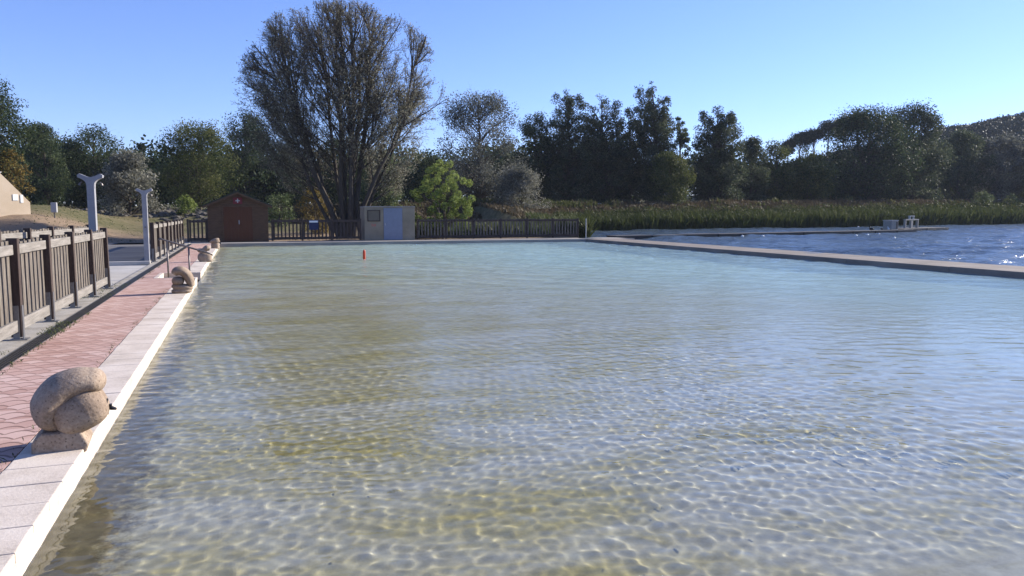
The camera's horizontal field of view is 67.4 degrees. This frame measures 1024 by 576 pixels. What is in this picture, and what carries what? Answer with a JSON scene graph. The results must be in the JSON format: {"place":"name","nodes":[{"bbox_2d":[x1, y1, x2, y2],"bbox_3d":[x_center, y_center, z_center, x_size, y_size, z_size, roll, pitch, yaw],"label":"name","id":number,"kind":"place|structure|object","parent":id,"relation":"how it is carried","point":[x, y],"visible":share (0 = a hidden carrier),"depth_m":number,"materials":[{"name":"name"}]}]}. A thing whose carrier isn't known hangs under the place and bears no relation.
{"place":"outdoors","nodes":[
{"label":"outdoors","id":0,"kind":"place"},
{"bbox_2d":[0,242,190,357],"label":"concrete margin","id":1,"kind":"object","parent":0,"point":[33,330],"visible":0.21,"depth_m":11.51,"materials":[{"name":"grey concrete"}]},
{"bbox_2d":[0,228,113,340],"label":"wooden fence","id":2,"kind":"object","parent":1,"relation":"on","point":[46,277],"visible":1,"depth_m":10.88,"materials":[{"name":"brown wood"}]},
{"bbox_2d":[77,174,103,287],"bbox_3d":[-8.620,-1.121,15.820,0.468,2.439,0.265,-2,6,-19],"label":"shower post","id":3,"kind":"object","parent":1,"relation":"on","point":[90,182],"visible":0.63,"depth_m":15.68,"materials":[{"name":"metal"}]},
{"bbox_2d":[0,244,191,369],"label":"drain grate","id":4,"kind":"object","parent":1,"relation":"on","point":[14,355],"visible":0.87,"depth_m":11.04,"materials":[{"name":"metal"}]},
{"bbox_2d":[135,188,152,262],"bbox_3d":[-11.312,-1.875,23.721,0.468,2.389,0.265,-2,6,-19],"label":"shower post","id":5,"kind":"object","parent":1,"relation":"on","point":[143,193],"visible":0.85,"depth_m":23.63,"materials":[{"name":"metal"}]},
{"bbox_2d":[149,219,184,261],"bbox_3d":[-13.476,-2.050,30.366,0.194,1.244,13.440,-2,6,-19],"label":"wooden fence","id":6,"kind":"object","parent":1,"relation":"on","point":[172,230],"visible":0.84,"depth_m":27.87,"materials":[{"name":"brown wood"}]},
{"bbox_2d":[0,244,210,473],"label":"brick path","id":7,"kind":"structure","parent":0,"point":[93,336],"depth_m":8.75,"materials":[{"name":"red brick"}]},
{"bbox_2d":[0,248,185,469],"bbox_3d":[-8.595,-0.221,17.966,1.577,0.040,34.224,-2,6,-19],"label":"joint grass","id":8,"kind":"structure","parent":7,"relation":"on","point":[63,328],"depth_m":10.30,"materials":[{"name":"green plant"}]},
{"bbox_2d":[109,265,146,285],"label":"footbath floor","id":9,"kind":"structure","parent":0,"point":[118,274],"depth_m":20.92,"materials":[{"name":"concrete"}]},
{"bbox_2d":[108,242,150,261],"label":"plaza","id":10,"kind":"structure","parent":0,"point":[128,252],"depth_m":30.27,"materials":[{"name":"concrete"}]},
{"bbox_2d":[0,224,88,241],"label":"wooden fence","id":11,"kind":"object","parent":10,"relation":"on","point":[26,234],"visible":0.29,"depth_m":15.94,"materials":[{"name":"brown wood"}]},
{"bbox_2d":[16,204,559,241],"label":"lawn grass","id":12,"kind":"structure","parent":0,"point":[142,219],"depth_m":48.98,"materials":[{"name":"green plant"}]},
{"bbox_2d":[112,237,634,246],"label":"quay","id":13,"kind":"structure","parent":0,"point":[352,242],"depth_m":41.82,"materials":[{"name":"concrete"}]},
{"bbox_2d":[186,219,207,241],"bbox_3d":[-16.526,-3.026,40.433,1.084,1.190,0.087,-2,6,-19],"label":"wooden fence","id":14,"kind":"object","parent":13,"relation":"on","point":[194,221],"visible":1,"depth_m":40.41,"materials":[{"name":"brown wood"}]},
{"bbox_2d":[202,191,271,241],"bbox_3d":[-14.980,-3.919,42.050,3.480,2.710,3.080,-2,6,-19],"label":"wooden hut","id":15,"kind":"object","parent":13,"relation":"on","point":[233,217],"visible":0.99,"depth_m":40.82,"materials":[{"name":"brown wood"}]},
{"bbox_2d":[223,207,252,240],"bbox_3d":[-14.571,-3.406,40.869,1.432,1.800,0.056,-2,6,-19],"label":"door","id":16,"kind":"structure","parent":15,"relation":"in","point":[244,232],"depth_m":40.87,"materials":[{"name":"brown wood"}]},
{"bbox_2d":[271,219,360,240],"bbox_3d":[-10.771,-3.225,42.452,4.840,1.191,0.087,-2,6,-19],"label":"wooden fence","id":17,"kind":"object","parent":13,"relation":"on","point":[302,227],"visible":1,"depth_m":42.45,"materials":[{"name":"brown wood"}]},
{"bbox_2d":[309,220,317,229],"bbox_3d":[-10.932,-3.477,42.310,0.500,0.540,0.029,-2,6,-19],"label":"notice board","id":18,"kind":"object","parent":17,"relation":"attached to","point":[313,224],"visible":1,"depth_m":42.30,"materials":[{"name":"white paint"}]},
{"bbox_2d":[360,206,414,240],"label":"concrete shed","id":19,"kind":"structure","parent":13,"relation":"on","point":[387,222],"depth_m":43.52,"materials":[{"name":"grey concrete"}]},
{"bbox_2d":[367,210,379,220],"bbox_3d":[-7.795,-4.066,43.192,0.720,0.640,0.044,-2,6,-17],"label":"window","id":20,"kind":"structure","parent":19,"relation":"in","point":[372,215],"depth_m":43.20,"materials":[{"name":"grey glass"}]},
{"bbox_2d":[383,208,402,239],"bbox_3d":[-6.744,-3.629,43.552,1.060,1.800,0.073,-2,6,-17],"label":"door","id":21,"kind":"structure","parent":19,"relation":"in","point":[393,230],"depth_m":43.56,"materials":[{"name":"blue plastic"}]},
{"bbox_2d":[416,218,578,238],"bbox_3d":[-0.685,-3.573,45.990,10.229,1.191,0.087,-2,6,-19],"label":"wooden fence","id":22,"kind":"object","parent":13,"relation":"on","point":[445,235],"visible":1,"depth_m":45.87,"materials":[{"name":"brown wood"}]},
{"bbox_2d":[0,194,1008,277],"bbox_3d":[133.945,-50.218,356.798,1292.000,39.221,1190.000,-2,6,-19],"label":"ground","id":23,"kind":"structure","parent":0,"point":[11,222],"depth_m":48.34,"materials":[{"name":"green plant"}]},
{"bbox_2d":[0,172,30,216],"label":"house","id":24,"kind":"structure","parent":23,"relation":"on","point":[14,200],"depth_m":42.83,"materials":[{"name":"paint"}]},
{"bbox_2d":[0,146,35,201],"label":"autumn shrub","id":25,"kind":"object","parent":23,"relation":"on","point":[9,168],"visible":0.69,"depth_m":51.50,"materials":[{"name":"orange plant"}]},
{"bbox_2d":[0,74,53,188],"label":"broadleaf tree","id":26,"kind":"object","parent":23,"relation":"on","point":[6,120],"visible":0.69,"depth_m":52.15,"materials":[{"name":"green plant"}]},
{"bbox_2d":[16,120,75,205],"bbox_3d":[-39.161,-10.240,64.433,4.324,8.230,4.666,-2,6,-19],"label":"broadleaf tree","id":27,"kind":"object","parent":23,"relation":"on","point":[46,184],"visible":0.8,"depth_m":64.10,"materials":[{"name":"green plant"}]},
{"bbox_2d":[50,202,57,217],"bbox_3d":[-26.522,-4.464,44.505,0.300,0.980,0.300,-2,6,-19],"label":"waste bin","id":28,"kind":"object","parent":23,"relation":"on","point":[54,208],"visible":0.93,"depth_m":44.36,"materials":[{"name":"metal"}]},
{"bbox_2d":[53,123,132,210],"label":"broadleaf tree","id":29,"kind":"object","parent":23,"relation":"on","point":[72,145],"visible":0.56,"depth_m":68.27,"materials":[{"name":"green plant"}]},
{"bbox_2d":[90,147,165,214],"bbox_3d":[-29.208,-8.007,58.478,4.988,5.492,5.110,-2,6,-19],"label":"silvery tree","id":30,"kind":"object","parent":23,"relation":"on","point":[125,175],"visible":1,"depth_m":57.85,"materials":[{"name":"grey plant"}]},
{"bbox_2d":[109,261,150,265],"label":"footbath kerb","id":31,"kind":"structure","parent":23,"relation":"on","point":[124,263],"depth_m":23.27,"materials":[{"name":"concrete"}]},
{"bbox_2d":[136,142,146,202],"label":"conifer","id":32,"kind":"object","parent":23,"relation":"on","point":[140,146],"visible":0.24,"depth_m":84.56,"materials":[{"name":"green plant"}]},
{"bbox_2d":[154,273,181,277],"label":"pool steps","id":33,"kind":"structure","parent":23,"relation":"on","point":[163,275],"depth_m":19.77,"materials":[{"name":"stone"}]},
{"bbox_2d":[158,238,212,277],"bbox_3d":[-8.021,-0.600,18.913,1.234,1.300,0.050,-2,6,-22],"label":"handrail","id":34,"kind":"object","parent":33,"relation":"on","point":[188,247],"visible":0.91,"depth_m":18.79,"materials":[{"name":"metal"}]},
{"bbox_2d":[75,208,276,220],"bbox_3d":[-34.898,-5.477,58.071,33.698,1.341,5.242,-1,6,-15],"label":"rubble","id":35,"kind":"object","parent":23,"relation":"on","point":[198,213],"visible":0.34,"depth_m":59.40,"materials":[{"name":"grey stone"}]},
{"bbox_2d":[174,192,198,214],"bbox_3d":[-25.555,-6.485,60.428,1.845,2.034,1.731,-2,6,-19],"label":"shrub","id":36,"kind":"object","parent":23,"relation":"on","point":[191,205],"visible":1,"depth_m":60.19,"materials":[{"name":"green plant"}]},
{"bbox_2d":[147,116,247,209],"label":"broadleaf tree","id":37,"kind":"object","parent":23,"relation":"on","point":[194,154],"visible":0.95,"depth_m":66.02,"materials":[{"name":"green plant"}]},
{"bbox_2d":[218,106,275,204],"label":"broadleaf tree","id":38,"kind":"object","parent":23,"relation":"on","point":[245,157],"visible":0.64,"depth_m":77.79,"materials":[{"name":"green plant"}]},
{"bbox_2d":[265,192,296,226],"bbox_3d":[-16.857,-5.394,55.219,2.724,3.017,2.406,-2,6,-19],"label":"shrub","id":39,"kind":"object","parent":23,"relation":"on","point":[281,201],"visible":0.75,"depth_m":55.20,"materials":[{"name":"green plant"}]},
{"bbox_2d":[257,146,327,207],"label":"broadleaf tree","id":40,"kind":"object","parent":23,"relation":"on","point":[299,196],"visible":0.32,"depth_m":80.56,"materials":[{"name":"green plant"}]},
{"bbox_2d":[295,187,335,234],"bbox_3d":[-12.795,-4.915,50.193,2.627,3.648,3.203,0,6,5],"label":"shrub","id":41,"kind":"object","parent":23,"relation":"on","point":[315,214],"visible":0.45,"depth_m":50.00,"materials":[{"name":"orange plant"}]},
{"bbox_2d":[305,133,368,204],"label":"broadleaf tree","id":42,"kind":"object","parent":23,"relation":"on","point":[333,198],"visible":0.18,"depth_m":84.23,"materials":[{"name":"green plant"}]},
{"bbox_2d":[225,0,451,235],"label":"great willow","id":43,"kind":"object","parent":23,"relation":"on","point":[296,131],"visible":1,"depth_m":46.29,"materials":[{"name":"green plant"}]},
{"bbox_2d":[360,149,404,205],"bbox_3d":[-11.041,-8.946,64.685,3.940,6.093,4.299,-2,6,-19],"label":"broadleaf tree","id":44,"kind":"object","parent":23,"relation":"on","point":[385,201],"visible":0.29,"depth_m":63.91,"materials":[{"name":"green plant"}]},
{"bbox_2d":[0,132,769,210],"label":"woodland","id":45,"kind":"object","parent":23,"relation":"on","point":[522,147],"visible":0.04,"depth_m":90.95,"materials":[{"name":"green plant"}]},
{"bbox_2d":[394,149,456,201],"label":"broadleaf tree","id":46,"kind":"object","parent":23,"relation":"on","point":[416,180],"visible":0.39,"depth_m":77.89,"materials":[{"name":"green plant"}]},
{"bbox_2d":[409,159,475,238],"bbox_3d":[-4.317,-5.345,46.970,4.012,5.088,3.664,-2,6,-19],"label":"lime green tree","id":47,"kind":"object","parent":23,"relation":"on","point":[453,198],"visible":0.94,"depth_m":46.47,"materials":[{"name":"green plant"}]},
{"bbox_2d":[14,163,904,209],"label":"undergrowth","id":48,"kind":"object","parent":23,"relation":"on","point":[163,187],"visible":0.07,"depth_m":83.51,"materials":[{"name":"green plant"}]},
{"bbox_2d":[431,88,533,198],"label":"grey willow","id":49,"kind":"object","parent":23,"relation":"on","point":[491,106],"visible":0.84,"depth_m":73.84,"materials":[{"name":"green plant"}]},
{"bbox_2d":[415,210,560,237],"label":"tall weeds","id":50,"kind":"object","parent":23,"relation":"on","point":[540,215],"visible":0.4,"depth_m":49.78,"materials":[{"name":"plant"}]},
{"bbox_2d":[486,161,552,208],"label":"shrub","id":51,"kind":"object","parent":23,"relation":"on","point":[519,179],"visible":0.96,"depth_m":70.62,"materials":[{"name":"green plant"}]},
{"bbox_2d":[507,111,557,200],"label":"poplar","id":52,"kind":"object","parent":23,"relation":"on","point":[533,130],"visible":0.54,"depth_m":89.90,"materials":[{"name":"green plant"}]},
{"bbox_2d":[537,89,596,201],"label":"poplar","id":53,"kind":"object","parent":23,"relation":"on","point":[566,157],"visible":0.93,"depth_m":89.41,"materials":[{"name":"green plant"}]},
{"bbox_2d":[575,93,637,202],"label":"poplar","id":54,"kind":"object","parent":23,"relation":"on","point":[607,165],"visible":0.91,"depth_m":90.88,"materials":[{"name":"green plant"}]},
{"bbox_2d":[612,107,650,202],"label":"poplar","id":55,"kind":"object","parent":23,"relation":"on","point":[628,114],"visible":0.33,"depth_m":93.69,"materials":[{"name":"green plant"}]},
{"bbox_2d":[276,196,1022,233],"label":"bank grass","id":56,"kind":"structure","parent":23,"relation":"on","point":[514,210],"depth_m":81.72,"materials":[{"name":"green plant"}]},
{"bbox_2d":[625,80,681,201],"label":"poplar","id":57,"kind":"object","parent":23,"relation":"on","point":[655,118],"visible":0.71,"depth_m":91.00,"materials":[{"name":"green plant"}]},
{"bbox_2d":[645,151,696,203],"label":"sapling","id":58,"kind":"object","parent":23,"relation":"on","point":[669,161],"visible":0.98,"depth_m":86.42,"materials":[{"name":"green plant"}]},
{"bbox_2d":[671,116,693,198],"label":"poplar","id":59,"kind":"object","parent":23,"relation":"on","point":[681,141],"visible":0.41,"depth_m":96.16,"materials":[{"name":"green plant"}]},
{"bbox_2d":[404,195,1023,209],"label":"crest weeds","id":60,"kind":"object","parent":23,"relation":"on","point":[580,205],"visible":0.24,"depth_m":78.53,"materials":[{"name":"green plant"}]},
{"bbox_2d":[687,105,751,201],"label":"poplar","id":61,"kind":"object","parent":23,"relation":"on","point":[718,179],"visible":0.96,"depth_m":94.40,"materials":[{"name":"green plant"}]},
{"bbox_2d":[737,135,771,200],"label":"broadleaf tree","id":62,"kind":"object","parent":23,"relation":"on","point":[759,180],"visible":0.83,"depth_m":99.41,"materials":[{"name":"green plant"}]},
{"bbox_2d":[754,139,804,200],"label":"broadleaf tree","id":63,"kind":"object","parent":23,"relation":"on","point":[774,190],"visible":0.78,"depth_m":103.87,"materials":[{"name":"green plant"}]},
{"bbox_2d":[552,199,1023,237],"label":"reeds","id":64,"kind":"object","parent":23,"relation":"on","point":[681,219],"visible":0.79,"depth_m":85.23,"materials":[{"name":"green plant"}]},
{"bbox_2d":[780,139,796,160],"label":"umbrella pine","id":65,"kind":"object","parent":23,"relation":"on","point":[787,142],"visible":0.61,"depth_m":175.80,"materials":[{"name":"green plant"}]},
{"bbox_2d":[556,198,1023,223],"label":"reed leaves","id":66,"kind":"object","parent":23,"relation":"on","point":[937,202],"visible":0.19,"depth_m":91.27,"materials":[{"name":"green plant"}]},
{"bbox_2d":[788,130,811,156],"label":"umbrella pine","id":67,"kind":"object","parent":23,"relation":"on","point":[798,139],"visible":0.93,"depth_m":174.46,"materials":[{"name":"green plant"}]},
{"bbox_2d":[784,149,839,200],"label":"broadleaf tree","id":68,"kind":"object","parent":23,"relation":"on","point":[810,175],"visible":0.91,"depth_m":104.33,"materials":[{"name":"green plant"}]},
{"bbox_2d":[804,126,823,152],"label":"umbrella pine","id":69,"kind":"object","parent":23,"relation":"on","point":[813,135],"visible":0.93,"depth_m":173.76,"materials":[{"name":"green plant"}]},
{"bbox_2d":[687,157,963,200],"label":"woodland","id":70,"kind":"object","parent":23,"relation":"on","point":[813,180],"visible":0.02,"depth_m":121.93,"materials":[{"name":"green plant"}]},
{"bbox_2d":[817,119,839,149],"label":"umbrella pine","id":71,"kind":"object","parent":23,"relation":"on","point":[825,128],"visible":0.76,"depth_m":172.38,"materials":[{"name":"green plant"}]},
{"bbox_2d":[831,117,853,149],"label":"umbrella pine","id":72,"kind":"object","parent":23,"relation":"on","point":[836,120],"visible":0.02,"depth_m":171.56,"materials":[{"name":"green plant"}]},
{"bbox_2d":[812,103,932,200],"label":"dark tree","id":73,"kind":"object","parent":23,"relation":"on","point":[869,128],"visible":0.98,"depth_m":112.56,"materials":[{"name":"green plant"}]},
{"bbox_2d":[781,146,1021,199],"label":"hill wood","id":74,"kind":"object","parent":23,"relation":"on","point":[829,159],"visible":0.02,"depth_m":160.55,"materials":[{"name":"green plant"}]},
{"bbox_2d":[878,97,961,199],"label":"dark tree","id":75,"kind":"object","parent":23,"relation":"on","point":[931,136],"visible":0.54,"depth_m":118.97,"materials":[{"name":"green plant"}]},
{"bbox_2d":[836,111,1023,168],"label":"ridge wood","id":76,"kind":"object","parent":23,"relation":"on","point":[1014,123],"visible":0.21,"depth_m":264.13,"materials":[{"name":"green plant"}]},
{"bbox_2d":[923,126,1000,199],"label":"broadleaf tree","id":77,"kind":"object","parent":23,"relation":"on","point":[970,149],"visible":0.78,"depth_m":130.07,"materials":[{"name":"green plant"}]},
{"bbox_2d":[971,189,994,203],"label":"shrub","id":78,"kind":"object","parent":23,"relation":"on","point":[987,196],"visible":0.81,"depth_m":120.83,"materials":[{"name":"green plant"}]},
{"bbox_2d":[962,131,1023,199],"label":"broadleaf tree","id":79,"kind":"object","parent":23,"relation":"on","point":[1003,184],"visible":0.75,"depth_m":132.53,"materials":[{"name":"green plant"}]},
{"bbox_2d":[1004,193,1018,203],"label":"shrub","id":80,"kind":"object","parent":23,"relation":"on","point":[1013,196],"visible":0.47,"depth_m":124.91,"materials":[{"name":"green plant"}]},
{"bbox_2d":[1006,145,1023,198],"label":"broadleaf tree","id":81,"kind":"object","parent":23,"relation":"on","point":[1021,195],"visible":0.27,"depth_m":134.37,"materials":[{"name":"green plant"}]},
{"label":"submerged wall","id":82,"kind":"structure","parent":23,"relation":"on","visible":0},
{"bbox_2d":[8,246,219,575],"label":"pool wall","id":83,"kind":"structure","parent":82,"relation":"on","point":[20,567],"depth_m":4.96,"materials":[{"name":"concrete"}]},
{"bbox_2d":[0,244,219,575],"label":"pool coping","id":84,"kind":"object","parent":83,"relation":"on","point":[32,487],"visible":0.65,"depth_m":4.73,"materials":[{"name":"stone"}]},
{"bbox_2d":[30,367,116,454],"bbox_3d":[-2.928,0.801,5.142,0.503,0.538,0.398,-2,6,-23],"label":"stone fountain","id":85,"kind":"object","parent":84,"relation":"on","point":[70,408],"visible":0.98,"depth_m":4.99,"materials":[{"name":"stone"}]},
{"bbox_2d":[171,266,194,293],"bbox_3d":[-6.384,-0.163,14.898,0.430,0.527,0.336,-2,6,-22],"label":"stone fountain","id":86,"kind":"object","parent":84,"relation":"on","point":[178,286],"visible":1,"depth_m":14.77,"materials":[{"name":"stone"}]},
{"bbox_2d":[198,245,212,261],"bbox_3d":[-9.735,-1.087,24.359,0.451,0.536,0.357,-2,6,-21],"label":"stone fountain","id":87,"kind":"object","parent":84,"relation":"on","point":[204,257],"visible":0.79,"depth_m":24.23,"materials":[{"name":"stone"}]},
{"bbox_2d":[210,238,220,248],"bbox_3d":[-12.925,-1.944,33.481,0.480,0.476,0.336,-2,6,-22],"label":"stone fountain","id":88,"kind":"object","parent":84,"relation":"on","point":[214,242],"visible":0.99,"depth_m":33.34,"materials":[{"name":"stone"}]},
{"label":"sea wall footing","id":89,"kind":"structure","parent":23,"relation":"on","visible":0},
{"bbox_2d":[586,238,1023,278],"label":"sea wall","id":90,"kind":"structure","parent":89,"relation":"on","point":[980,269],"depth_m":26.59,"materials":[{"name":"concrete"}]},
{"bbox_2d":[0,0,1023,205],"label":"sky","id":91,"kind":"structure","parent":0,"point":[132,68],"materials":[{"name":"blue"}]},
{"bbox_2d":[23,241,1023,575],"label":"pool water","id":92,"kind":"structure","parent":0,"point":[529,409],"depth_m":6.27,"materials":[{"name":"clear liquid"}]},
{"bbox_2d":[580,223,1023,265],"bbox_3d":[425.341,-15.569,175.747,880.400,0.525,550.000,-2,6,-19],"label":"lake water","id":93,"kind":"structure","parent":0,"point":[999,244],"depth_m":45.01,"materials":[{"name":"blue liquid"}]},
{"bbox_2d":[606,229,916,239],"bbox_3d":[20.697,-4.056,58.258,33.961,0.391,1.100,-4,7,-32],"label":"pontoon","id":94,"kind":"object","parent":93,"relation":"on","point":[636,237],"visible":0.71,"depth_m":57.17,"materials":[{"name":"concrete"}]},
{"bbox_2d":[883,220,898,229],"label":"equipment cabinet","id":95,"kind":"object","parent":94,"relation":"on","point":[892,224],"visible":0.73,"depth_m":66.55,"materials":[{"name":"grey plastic"}]},
{"bbox_2d":[880,227,948,230],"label":"pontoon","id":96,"kind":"object","parent":93,"relation":"on","point":[929,228],"visible":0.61,"depth_m":72.07,"materials":[{"name":"concrete"}]},
{"bbox_2d":[903,216,918,227],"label":"mooring frame","id":97,"kind":"object","parent":96,"relation":"on","point":[910,222],"visible":0.91,"depth_m":71.88,"materials":[{"name":"grey metal"}]}
]}

